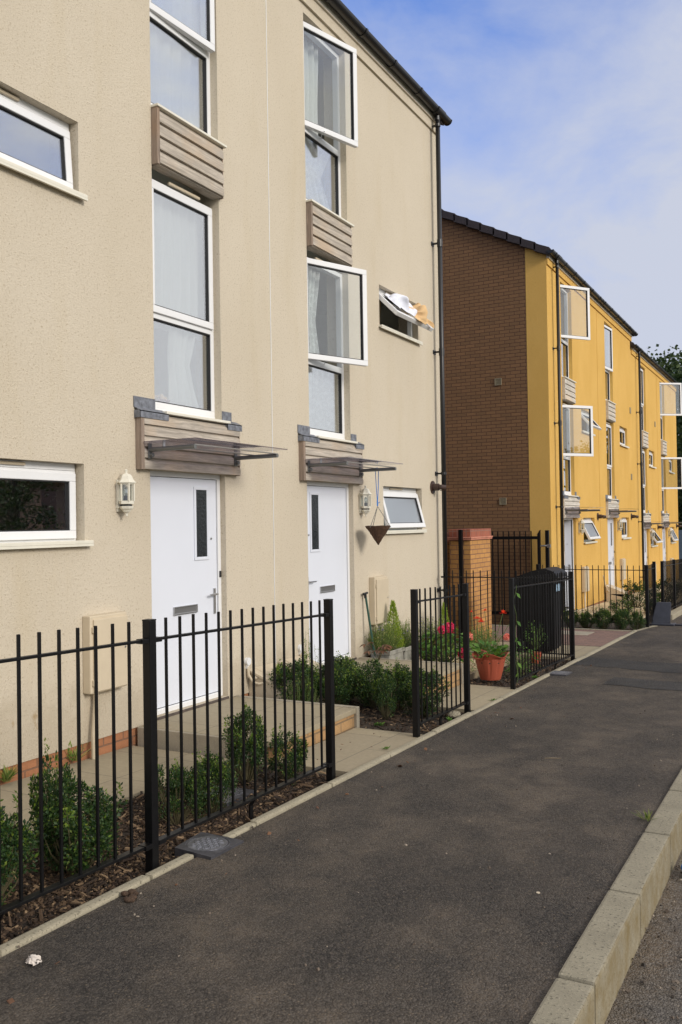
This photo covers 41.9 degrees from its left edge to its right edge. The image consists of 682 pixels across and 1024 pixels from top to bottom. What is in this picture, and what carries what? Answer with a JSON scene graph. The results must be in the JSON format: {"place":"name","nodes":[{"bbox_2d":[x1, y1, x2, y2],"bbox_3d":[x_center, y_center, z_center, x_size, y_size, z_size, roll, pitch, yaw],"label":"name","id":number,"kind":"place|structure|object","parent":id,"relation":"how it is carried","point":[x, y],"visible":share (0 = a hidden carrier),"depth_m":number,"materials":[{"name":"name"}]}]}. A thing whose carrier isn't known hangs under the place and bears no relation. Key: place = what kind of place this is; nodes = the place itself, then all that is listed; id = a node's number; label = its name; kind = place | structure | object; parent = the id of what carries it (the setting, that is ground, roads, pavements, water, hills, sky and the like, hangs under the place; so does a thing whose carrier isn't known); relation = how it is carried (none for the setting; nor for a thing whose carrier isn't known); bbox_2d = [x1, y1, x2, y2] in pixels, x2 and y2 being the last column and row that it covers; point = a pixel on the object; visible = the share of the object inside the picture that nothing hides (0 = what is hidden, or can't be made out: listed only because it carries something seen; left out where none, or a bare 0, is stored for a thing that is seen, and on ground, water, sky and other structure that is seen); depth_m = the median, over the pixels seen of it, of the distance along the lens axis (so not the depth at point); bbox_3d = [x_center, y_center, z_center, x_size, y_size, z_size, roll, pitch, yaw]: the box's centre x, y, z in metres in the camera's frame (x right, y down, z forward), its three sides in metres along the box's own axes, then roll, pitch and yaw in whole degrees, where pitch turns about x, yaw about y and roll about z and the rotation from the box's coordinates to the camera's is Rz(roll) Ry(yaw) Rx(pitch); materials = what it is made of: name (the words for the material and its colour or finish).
{"place":"outdoors","nodes":[
{"label":"outdoors","id":0,"kind":"place"},
{"bbox_2d":[0,746,228,843],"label":"house path","id":1,"kind":"structure","parent":0,"point":[7,791],"depth_m":6.35,"materials":[{"name":"concrete"}]},
{"bbox_2d":[0,762,17,781],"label":"weed","id":2,"kind":"object","parent":1,"relation":"on","point":[7,775],"visible":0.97,"depth_m":6.11,"materials":[{"name":"green plant"}]},
{"bbox_2d":[0,658,570,944],"bbox_3d":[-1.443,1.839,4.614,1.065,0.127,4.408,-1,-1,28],"label":"bark mulch","id":3,"kind":"object","parent":0,"point":[219,821],"visible":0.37,"depth_m":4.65,"materials":[{"name":"brown wood"}]},
{"bbox_2d":[0,790,38,905],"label":"box shrub","id":4,"kind":"object","parent":3,"relation":"on","point":[9,855],"visible":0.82,"depth_m":4.07,"materials":[{"name":"green plant"}]},
{"bbox_2d":[27,738,75,872],"bbox_3d":[-1.486,1.520,4.588,0.246,0.672,0.355,-1,-1,-25],"label":"box shrub","id":5,"kind":"object","parent":3,"relation":"on","point":[51,786],"visible":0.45,"depth_m":4.52,"materials":[{"name":"green plant"}]},
{"bbox_2d":[27,777,127,874],"bbox_3d":[-1.351,1.615,4.527,0.481,0.476,0.637,-1,-1,-4],"label":"box shrub","id":6,"kind":"object","parent":3,"relation":"on","point":[51,847],"visible":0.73,"depth_m":4.43,"materials":[{"name":"green plant"}]},
{"bbox_2d":[0,599,335,943],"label":"railing fence","id":7,"kind":"object","parent":3,"relation":"on","point":[149,846],"visible":0.97,"depth_m":4.52,"materials":[{"name":"black metal"}]},
{"bbox_2d":[158,751,206,824],"bbox_3d":[-0.974,1.657,5.326,0.367,0.435,0.254,-1,-1,-12],"label":"box shrub","id":8,"kind":"object","parent":3,"relation":"in","point":[174,781],"visible":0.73,"depth_m":5.30,"materials":[{"name":"green plant"}]},
{"bbox_2d":[185,747,238,814],"bbox_3d":[-0.793,1.661,5.499,0.314,0.435,0.366,-2,-1,42],"label":"box shrub","id":9,"kind":"object","parent":3,"relation":"on","point":[214,788],"visible":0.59,"depth_m":5.46,"materials":[{"name":"green plant"}]},
{"bbox_2d":[1,700,456,930],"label":"bark strands","id":10,"kind":"object","parent":3,"relation":"on","point":[174,837],"visible":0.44,"depth_m":5.43},
{"bbox_2d":[206,786,253,806],"bbox_3d":[-0.774,1.873,5.843,0.300,0.057,0.330,-1,-1,28],"label":"access cover","id":11,"kind":"object","parent":3,"relation":"on","point":[238,794],"visible":0.12,"depth_m":5.82,"materials":[{"name":"metal"}]},
{"bbox_2d":[222,704,268,785],"bbox_3d":[-0.656,1.612,6.168,0.321,0.575,0.425,-1,-1,-1],"label":"box shrub","id":12,"kind":"object","parent":3,"relation":"on","point":[237,732],"visible":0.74,"depth_m":6.09,"materials":[{"name":"green plant"}]},
{"bbox_2d":[137,695,359,762],"bbox_3d":[-0.753,1.890,7.639,1.322,0.288,1.432,-1,-1,28],"label":"doorstep","id":13,"kind":"object","parent":3,"relation":"on","point":[347,717],"visible":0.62,"depth_m":7.46,"materials":[{"name":"concrete"}]},
{"bbox_2d":[267,723,308,784],"bbox_3d":[-0.368,1.702,6.254,0.296,0.395,0.426,-1,-1,-23],"label":"box shrub","id":14,"kind":"object","parent":3,"relation":"on","point":[290,756],"visible":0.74,"depth_m":6.20,"materials":[{"name":"green plant"}]},
{"bbox_2d":[268,652,322,701],"bbox_3d":[-0.437,1.671,8.687,0.532,0.609,0.620,-1,-1,-23],"label":"box shrub","id":15,"kind":"object","parent":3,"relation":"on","point":[289,672],"visible":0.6,"depth_m":8.61,"materials":[{"name":"green plant"}]},
{"bbox_2d":[313,658,359,704],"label":"box shrub","id":16,"kind":"object","parent":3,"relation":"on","point":[343,681],"visible":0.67,"depth_m":8.68,"materials":[{"name":"green plant"}]},
{"bbox_2d":[351,657,391,708],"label":"box shrub","id":17,"kind":"object","parent":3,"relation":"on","point":[364,684],"visible":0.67,"depth_m":8.83,"materials":[{"name":"green plant"}]},
{"bbox_2d":[372,666,396,719],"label":"box shrub","id":18,"kind":"object","parent":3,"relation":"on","point":[389,686],"visible":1,"depth_m":8.34,"materials":[{"name":"green plant"}]},
{"bbox_2d":[381,659,411,709],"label":"box shrub","id":19,"kind":"object","parent":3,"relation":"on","point":[398,672],"visible":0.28,"depth_m":8.81,"materials":[{"name":"green plant"}]},
{"bbox_2d":[349,657,463,704],"bbox_3d":[0.504,1.902,9.972,1.322,0.288,1.412,-1,-1,28],"label":"doorstep","id":20,"kind":"object","parent":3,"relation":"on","point":[362,660],"visible":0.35,"depth_m":10.22,"materials":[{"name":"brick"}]},
{"bbox_2d":[394,666,450,717],"bbox_3d":[0.766,1.690,8.486,0.494,0.544,0.576,0,-1,-44],"label":"box shrub","id":21,"kind":"object","parent":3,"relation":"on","point":[405,691],"visible":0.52,"depth_m":8.43,"materials":[{"name":"green plant"}]},
{"bbox_2d":[410,583,470,737],"bbox_3d":[0.905,1.338,8.014,0.075,1.372,1.272,-1,-1,28],"label":"railing fence","id":22,"kind":"object","parent":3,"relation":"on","point":[417,723],"visible":0.96,"depth_m":7.88,"materials":[{"name":"black metal"}]},
{"bbox_2d":[344,626,625,734],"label":"bark mulch","id":23,"kind":"object","parent":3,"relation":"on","point":[488,683],"visible":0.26,"depth_m":8.82,"materials":[{"name":"brown wood"}]},
{"bbox_2d":[503,633,540,669],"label":"garden plant","id":24,"kind":"object","parent":23,"relation":"on","point":[505,637],"visible":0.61,"depth_m":11.22,"materials":[{"name":"green plant"}]},
{"bbox_2d":[472,649,507,680],"bbox_3d":[1.757,1.799,10.483,0.432,0.330,0.432,-1,-1,28],"label":"flower pot","id":25,"kind":"object","parent":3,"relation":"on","point":[490,667],"visible":0.89,"depth_m":10.36,"materials":[{"name":"ceramic"}]},
{"bbox_2d":[471,609,509,657],"bbox_3d":[1.767,1.435,10.480,0.485,0.606,0.509,-1,-1,-15],"label":"gerbera","id":26,"kind":"object","parent":25,"relation":"on","point":[498,651],"visible":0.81,"depth_m":10.46,"materials":[{"name":"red plant"}]},
{"bbox_2d":[441,570,574,688],"bbox_3d":[1.698,1.459,11.438,1.932,1.405,2.734,-1,-1,28],"label":"railing fence","id":27,"kind":"object","parent":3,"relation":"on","point":[513,601],"visible":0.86,"depth_m":11.22,"materials":[{"name":"black metal"}]},
{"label":"gravel bed","id":28,"kind":"structure","parent":3,"relation":"on","visible":0},
{"bbox_2d":[362,592,376,657],"bbox_3d":[0.366,1.472,10.928,0.174,0.976,0.180,-1,-1,28],"label":"garden spade","id":29,"kind":"object","parent":28,"relation":"on","point":[368,614],"visible":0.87,"depth_m":10.93,"materials":[{"name":"teal paint"}]},
{"bbox_2d":[369,642,410,659],"bbox_3d":[0.697,1.856,11.338,0.290,0.301,0.944,-1,-1,28],"label":"plant trough","id":30,"kind":"object","parent":28,"relation":"on","point":[403,653],"visible":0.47,"depth_m":11.12,"materials":[{"name":"concrete"}]},
{"bbox_2d":[360,642,392,659],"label":"purple leaved plant","id":31,"kind":"object","parent":30,"relation":"on","point":[386,647],"visible":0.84,"depth_m":10.57,"materials":[{"name":"brown plant"}]},
{"bbox_2d":[364,622,401,650],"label":"bedding plant","id":32,"kind":"object","parent":30,"relation":"on","point":[377,639],"visible":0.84,"depth_m":10.98,"materials":[{"name":"green plant"}]},
{"bbox_2d":[385,600,404,649],"bbox_3d":[0.663,1.423,11.272,0.318,0.636,0.318,-1,-1,28],"label":"lime conifer","id":33,"kind":"object","parent":30,"relation":"on","point":[395,614],"visible":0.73,"depth_m":11.24,"materials":[{"name":"green plant"}]},
{"bbox_2d":[386,619,421,646],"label":"bedding plant","id":34,"kind":"object","parent":30,"relation":"on","point":[407,636],"visible":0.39,"depth_m":11.47,"materials":[{"name":"green plant"}]},
{"bbox_2d":[410,616,447,661],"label":"bedding plant","id":35,"kind":"object","parent":28,"relation":"on","point":[428,629],"visible":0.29,"depth_m":11.75,"materials":[{"name":"green plant"}]},
{"bbox_2d":[419,622,475,662],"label":"hydrangea","id":36,"kind":"object","parent":28,"relation":"on","point":[448,644],"visible":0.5,"depth_m":11.38,"materials":[{"name":"green plant"}]},
{"bbox_2d":[469,623,502,651],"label":"bedding plant","id":37,"kind":"object","parent":28,"relation":"on","point":[483,639],"visible":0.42,"depth_m":12.24,"materials":[{"name":"green plant"}]},
{"bbox_2d":[0,630,636,957],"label":"pavement edging","id":38,"kind":"object","parent":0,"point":[8,947],"visible":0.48,"depth_m":5.07,"materials":[{"name":"concrete"}]},
{"bbox_2d":[317,650,361,701],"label":"box shrub","id":39,"kind":"object","parent":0,"point":[345,660],"visible":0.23,"depth_m":9.19,"materials":[{"name":"green plant"}]},
{"bbox_2d":[0,615,681,1023],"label":"pavement","id":40,"kind":"structure","parent":0,"point":[322,885],"depth_m":4.19,"materials":[{"name":"grey asphalt"}]},
{"bbox_2d":[121,889,138,902],"bbox_3d":[-0.971,1.774,4.116,0.078,0.028,0.127,-1,-1,-25],"label":"earth clod","id":41,"kind":"object","parent":40,"relation":"on","point":[132,896],"visible":1,"depth_m":4.10,"materials":[{"name":"brown soil"}]},
{"bbox_2d":[175,832,243,859],"bbox_3d":[-0.727,1.813,4.801,0.295,0.060,0.300,-1,-1,28],"label":"access cover","id":42,"kind":"object","parent":40,"relation":"on","point":[208,846],"visible":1,"depth_m":4.77,"materials":[{"name":"metal"}]},
{"bbox_2d":[573,657,681,690],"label":"pavement patch","id":43,"kind":"object","parent":40,"relation":"on","point":[648,666],"visible":1,"depth_m":11.26,"materials":[{"name":"grey asphalt"}]},
{"bbox_2d":[649,602,681,625],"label":"leaning board","id":44,"kind":"object","parent":40,"relation":"on","point":[662,614],"visible":0.91,"depth_m":16.82,"materials":[{"name":"grey plastic"}]},
{"bbox_2d":[279,728,421,775],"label":"front path","id":45,"kind":"structure","parent":0,"point":[358,751],"depth_m":7.09,"materials":[{"name":"concrete"}]},
{"bbox_2d":[434,684,516,712],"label":"front path","id":46,"kind":"structure","parent":0,"point":[481,695],"depth_m":9.41,"materials":[{"name":"concrete"}]},
{"bbox_2d":[341,0,681,409],"label":"sky","id":47,"kind":"structure","parent":0,"point":[564,134],"materials":[{"name":"blue"}]},
{"bbox_2d":[441,209,605,625],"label":"terraced house","id":48,"kind":"structure","parent":0,"point":[522,428],"depth_m":19.44,"materials":[{"name":"brick"}]},
{"bbox_2d":[564,520,571,606],"bbox_3d":[4.843,1.198,20.666,0.992,2.005,0.101,-1,-1,8],"label":"door","id":49,"kind":"structure","parent":48,"relation":"in","point":[567,523],"depth_m":20.62,"materials":[{"name":"white plastic"}]},
{"bbox_2d":[560,285,589,377],"bbox_3d":[5.259,-4.080,20.143,0.622,2.070,0.980,-1,-1,28],"label":"window","id":50,"kind":"structure","parent":48,"relation":"in","point":[564,344],"depth_m":20.25,"materials":[{"name":"white plastic"}]},
{"bbox_2d":[562,405,593,494],"bbox_3d":[5.312,-1.408,20.102,0.647,2.035,0.980,-1,-1,28],"label":"window","id":51,"kind":"structure","parent":48,"relation":"in","point":[566,456],"depth_m":20.22,"materials":[{"name":"white plastic"}]},
{"bbox_2d":[581,410,600,435],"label":"window","id":52,"kind":"structure","parent":48,"relation":"in","point":[585,416],"depth_m":21.80,"materials":[{"name":"white plastic"}]},
{"bbox_2d":[583,518,600,543],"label":"window","id":53,"kind":"structure","parent":48,"relation":"in","point":[591,532],"depth_m":21.83,"materials":[{"name":"white plastic"}]},
{"bbox_2d":[451,642,598,659],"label":"drive slabs","id":54,"kind":"structure","parent":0,"point":[581,651],"depth_m":13.17,"materials":[{"name":"concrete"}]},
{"bbox_2d":[458,530,463,641],"bbox_3d":[1.904,1.228,14.087,0.065,1.900,0.080,-1,-1,28],"label":"gate post","id":55,"kind":"object","parent":54,"relation":"on","point":[460,547],"visible":0.48,"depth_m":14.06,"materials":[{"name":"black metal"}]},
{"bbox_2d":[515,567,567,650],"bbox_3d":[2.936,1.434,13.133,0.751,1.228,0.620,-1,-1,28],"label":"wheelie bin","id":56,"kind":"object","parent":54,"relation":"on","point":[550,570],"visible":0.43,"depth_m":12.91,"materials":[{"name":"black plastic"}]},
{"bbox_2d":[491,626,629,646],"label":"drive paving","id":57,"kind":"structure","parent":0,"point":[598,638],"depth_m":15.01,"materials":[{"name":"brick"}]},
{"bbox_2d":[447,528,492,643],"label":"garden wall","id":58,"kind":"structure","parent":57,"relation":"on","point":[476,551],"depth_m":14.29,"materials":[{"name":"brick"}]},
{"bbox_2d":[596,300,638,602],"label":"terraced house","id":59,"kind":"structure","parent":0,"point":[616,331],"depth_m":24.75,"materials":[{"name":"paint"}]},
{"bbox_2d":[604,325,612,399],"bbox_3d":[7.231,-4.055,24.277,0.172,2.070,0.970,-1,-1,28],"label":"window","id":60,"kind":"structure","parent":59,"relation":"in","point":[607,331],"depth_m":24.45,"materials":[{"name":"white plastic"}]},
{"bbox_2d":[606,424,611,498],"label":"window","id":61,"kind":"structure","parent":59,"relation":"in","point":[608,428],"depth_m":24.48,"materials":[{"name":"white plastic"}]},
{"bbox_2d":[607,519,614,585],"bbox_3d":[7.302,1.206,24.197,0.101,2.005,0.982,-1,-1,28],"label":"door","id":62,"kind":"structure","parent":59,"relation":"in","point":[610,522],"depth_m":24.33,"materials":[{"name":"white plastic"}]},
{"bbox_2d":[603,575,626,601],"bbox_3d":[7.152,2.005,23.218,0.508,0.745,0.718,-1,-1,28],"label":"meter box","id":63,"kind":"object","parent":59,"relation":"attached to","point":[620,591],"visible":0.53,"depth_m":23.11,"materials":[{"name":"beige plastic"}]},
{"bbox_2d":[561,604,681,629],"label":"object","id":64,"kind":"structure","parent":0,"point":[613,627],"depth_m":16.91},
{"bbox_2d":[577,610,594,628],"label":"box shrub","id":65,"kind":"object","parent":64,"relation":"on","point":[588,618],"visible":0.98,"depth_m":16.49,"materials":[{"name":"green plant"}]},
{"bbox_2d":[536,561,655,626],"bbox_3d":[4.945,1.603,17.263,2.088,1.260,0.918,-1,-1,28],"label":"railing fence","id":66,"kind":"object","parent":64,"relation":"on","point":[650,585],"visible":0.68,"depth_m":16.76,"materials":[{"name":"black metal"}]},
{"bbox_2d":[592,607,614,628],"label":"box shrub","id":67,"kind":"object","parent":64,"relation":"on","point":[604,614],"visible":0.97,"depth_m":16.31,"materials":[{"name":"green plant"}]},
{"bbox_2d":[607,596,633,613],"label":"box shrub","id":68,"kind":"object","parent":64,"relation":"on","point":[625,604],"visible":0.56,"depth_m":18.70,"materials":[{"name":"green plant"}]},
{"bbox_2d":[611,608,631,629],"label":"box shrub","id":69,"kind":"object","parent":64,"relation":"on","point":[618,617],"visible":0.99,"depth_m":16.17,"materials":[{"name":"green plant"}]},
{"bbox_2d":[622,576,644,607],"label":"box shrub","id":70,"kind":"object","parent":64,"relation":"in","point":[628,595],"visible":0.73,"depth_m":21.19,"materials":[{"name":"green plant"}]},
{"bbox_2d":[626,610,646,629],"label":"box shrub","id":71,"kind":"object","parent":64,"relation":"on","point":[641,619],"visible":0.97,"depth_m":16.18,"materials":[{"name":"green plant"}]},
{"bbox_2d":[660,559,681,609],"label":"railing fence","id":72,"kind":"object","parent":64,"relation":"on","point":[675,593],"visible":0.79,"depth_m":19.79,"materials":[{"name":"black metal"}]},
{"bbox_2d":[568,581,680,620],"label":"yellow path","id":73,"kind":"structure","parent":0,"point":[607,604],"depth_m":21.93,"materials":[{"name":"stone"}]},
{"bbox_2d":[604,850,681,1023],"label":"road","id":74,"kind":"structure","parent":0,"point":[662,1002],"depth_m":3.78,"materials":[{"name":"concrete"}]},
{"bbox_2d":[529,769,681,1023],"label":"road kerb","id":75,"kind":"structure","parent":74,"relation":"on","point":[586,985],"depth_m":3.81,"materials":[{"name":"concrete"}]},
{"bbox_2d":[630,342,666,592],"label":"terraced house","id":76,"kind":"structure","parent":0,"point":[645,367],"depth_m":29.26,"materials":[{"name":"paint"}]},
{"bbox_2d":[656,368,681,582],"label":"terraced house","id":77,"kind":"structure","parent":0,"point":[667,385],"depth_m":32.97,"materials":[{"name":"paint"}]},
{"bbox_2d":[660,383,681,439],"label":"window","id":78,"kind":"structure","parent":77,"relation":"in","point":[680,384],"depth_m":32.18,"materials":[{"name":"white plastic"}]},
{"bbox_2d":[661,457,681,512],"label":"window","id":79,"kind":"structure","parent":77,"relation":"in","point":[662,458],"depth_m":32.20,"materials":[{"name":"white plastic"}]},
{"bbox_2d":[671,619,681,623],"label":"pavement","id":80,"kind":"structure","parent":0,"point":[677,620],"depth_m":17.77,"materials":[{"name":"concrete"}]},
{"bbox_2d":[492,625,655,661],"bbox_3d":[-0.339,2.223,16.915,11.274,0.215,5.480,-1,-1,28],"label":"drive edging","id":81,"kind":"object","parent":80,"relation":"on","point":[602,629],"visible":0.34,"depth_m":15.83,"materials":[{"name":"concrete"}]},
{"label":"ground","id":82,"kind":"structure","parent":0,"visible":0},
{"bbox_2d":[0,0,283,784],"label":"terraced house","id":83,"kind":"structure","parent":82,"relation":"on","point":[134,225],"depth_m":7.41,"materials":[{"name":"paint"}]},
{"bbox_2d":[0,88,87,200],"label":"window","id":84,"kind":"structure","parent":83,"relation":"in","point":[10,104],"depth_m":6.62,"materials":[{"name":"white plastic"}]},
{"bbox_2d":[0,459,93,549],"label":"window","id":85,"kind":"structure","parent":83,"relation":"in","point":[15,470],"depth_m":6.59,"materials":[{"name":"white plastic"}]},
{"bbox_2d":[149,0,214,135],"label":"window","id":86,"kind":"structure","parent":83,"relation":"in","point":[177,46],"depth_m":8.30,"materials":[{"name":"white plastic"}]},
{"bbox_2d":[152,179,214,418],"bbox_3d":[-1.506,-1.891,8.130,0.174,2.035,0.970,-1,-1,28],"label":"window","id":87,"kind":"structure","parent":83,"relation":"in","point":[180,223],"depth_m":8.24,"materials":[{"name":"white plastic"}]},
{"bbox_2d":[150,476,218,708],"bbox_3d":[-1.409,0.697,8.048,0.101,2.005,0.982,-1,-1,28],"label":"door","id":88,"kind":"structure","parent":83,"relation":"in","point":[183,510],"depth_m":8.05,"materials":[{"name":"white plastic"}]},
{"bbox_2d":[244,657,309,701],"bbox_3d":[-0.625,1.735,8.848,0.440,0.618,0.536,-1,-1,28],"label":"meter box","id":89,"kind":"object","parent":83,"relation":"attached to","point":[259,680],"visible":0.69,"depth_m":8.73,"materials":[{"name":"beige plastic"}]},
{"bbox_2d":[266,0,451,664],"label":"terraced house","id":90,"kind":"structure","parent":82,"relation":"on","point":[358,116],"depth_m":10.90,"materials":[{"name":"paint"}]},
{"bbox_2d":[278,644,324,702],"bbox_3d":[-0.348,1.743,9.362,0.440,0.630,0.507,-1,-1,28],"label":"meter box","id":91,"kind":"object","parent":90,"relation":"attached to","point":[289,660],"visible":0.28,"depth_m":9.43,"materials":[{"name":"beige plastic"}]},
{"bbox_2d":[307,486,347,661],"bbox_3d":[-0.161,0.708,10.363,0.101,2.005,1.002,-1,-1,28],"label":"door","id":92,"kind":"structure","parent":90,"relation":"in","point":[326,506],"depth_m":10.41,"materials":[{"name":"white plastic"}]},
{"bbox_2d":[303,21,357,216],"bbox_3d":[-0.187,-4.554,10.420,0.432,2.070,0.990,-1,-1,28],"label":"window","id":93,"kind":"structure","parent":90,"relation":"in","point":[317,151],"depth_m":10.58,"materials":[{"name":"white plastic"}]},
{"bbox_2d":[307,257,367,439],"bbox_3d":[-0.215,-1.880,10.451,0.477,2.035,0.987,-2,-1,52],"label":"window","id":94,"kind":"structure","parent":90,"relation":"in","point":[322,411],"depth_m":10.54,"materials":[{"name":"white plastic"}]},
{"bbox_2d":[365,467,390,544],"bbox_3d":[0.440,-0.070,10.814,0.312,0.943,0.311,-1,-1,28],"label":"hanging basket","id":95,"kind":"object","parent":90,"relation":"hanging from","point":[377,533],"visible":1,"depth_m":10.75,"materials":[{"name":"brown wicker"}]},
{"bbox_2d":[383,487,426,533],"bbox_3d":[0.773,-0.021,12.181,0.330,0.623,1.340,-1,-1,28],"label":"window","id":96,"kind":"structure","parent":90,"relation":"in","point":[389,493],"depth_m":12.25,"materials":[{"name":"white plastic"}]},
{"bbox_2d":[379,289,432,344],"bbox_3d":[0.797,-2.670,12.141,0.516,0.578,1.330,-1,-1,28],"label":"window","id":97,"kind":"structure","parent":90,"relation":"in","point":[410,319],"depth_m":11.96,"materials":[{"name":"white plastic"}]},
{"bbox_2d":[385,293,416,315],"bbox_3d":[0.822,-2.780,11.982,0.316,0.292,0.733,-1,-1,28],"label":"white laundry","id":98,"kind":"object","parent":97,"relation":"on","point":[400,301],"visible":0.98,"depth_m":11.80,"materials":[{"name":"fabric"}]},
{"bbox_2d":[409,303,433,327],"bbox_3d":[1.052,-2.721,12.227,0.350,0.365,0.586,-1,-1,28],"label":"tan laundry","id":99,"kind":"object","parent":90,"relation":"on","point":[421,314],"visible":0.65,"depth_m":12.07,"materials":[{"name":"fabric"}]},
{"bbox_2d":[545,530,549,567],"bbox_3d":[4.328,1.316,18.631,0.070,1.870,0.080,-1,-1,28],"label":"gate post","id":100,"kind":"object","parent":82,"relation":"on","point":[547,554],"visible":0.45,"depth_m":18.61,"materials":[{"name":"black metal"}]},
{"bbox_2d":[490,530,550,614],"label":"side gate","id":101,"kind":"structure","parent":100,"relation":"attached to","point":[525,537],"depth_m":18.87,"materials":[{"name":"black metal"}]},
{"bbox_2d":[647,344,681,493],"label":"broadleaf tree","id":102,"kind":"object","parent":82,"relation":"on","point":[662,361],"visible":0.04,"depth_m":57.97,"materials":[{"name":"green plant"}]},
{"bbox_2d":[656,344,681,529],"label":"broadleaf tree","id":103,"kind":"object","parent":82,"relation":"on","point":[674,375],"visible":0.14,"depth_m":48.88,"materials":[{"name":"green plant"}]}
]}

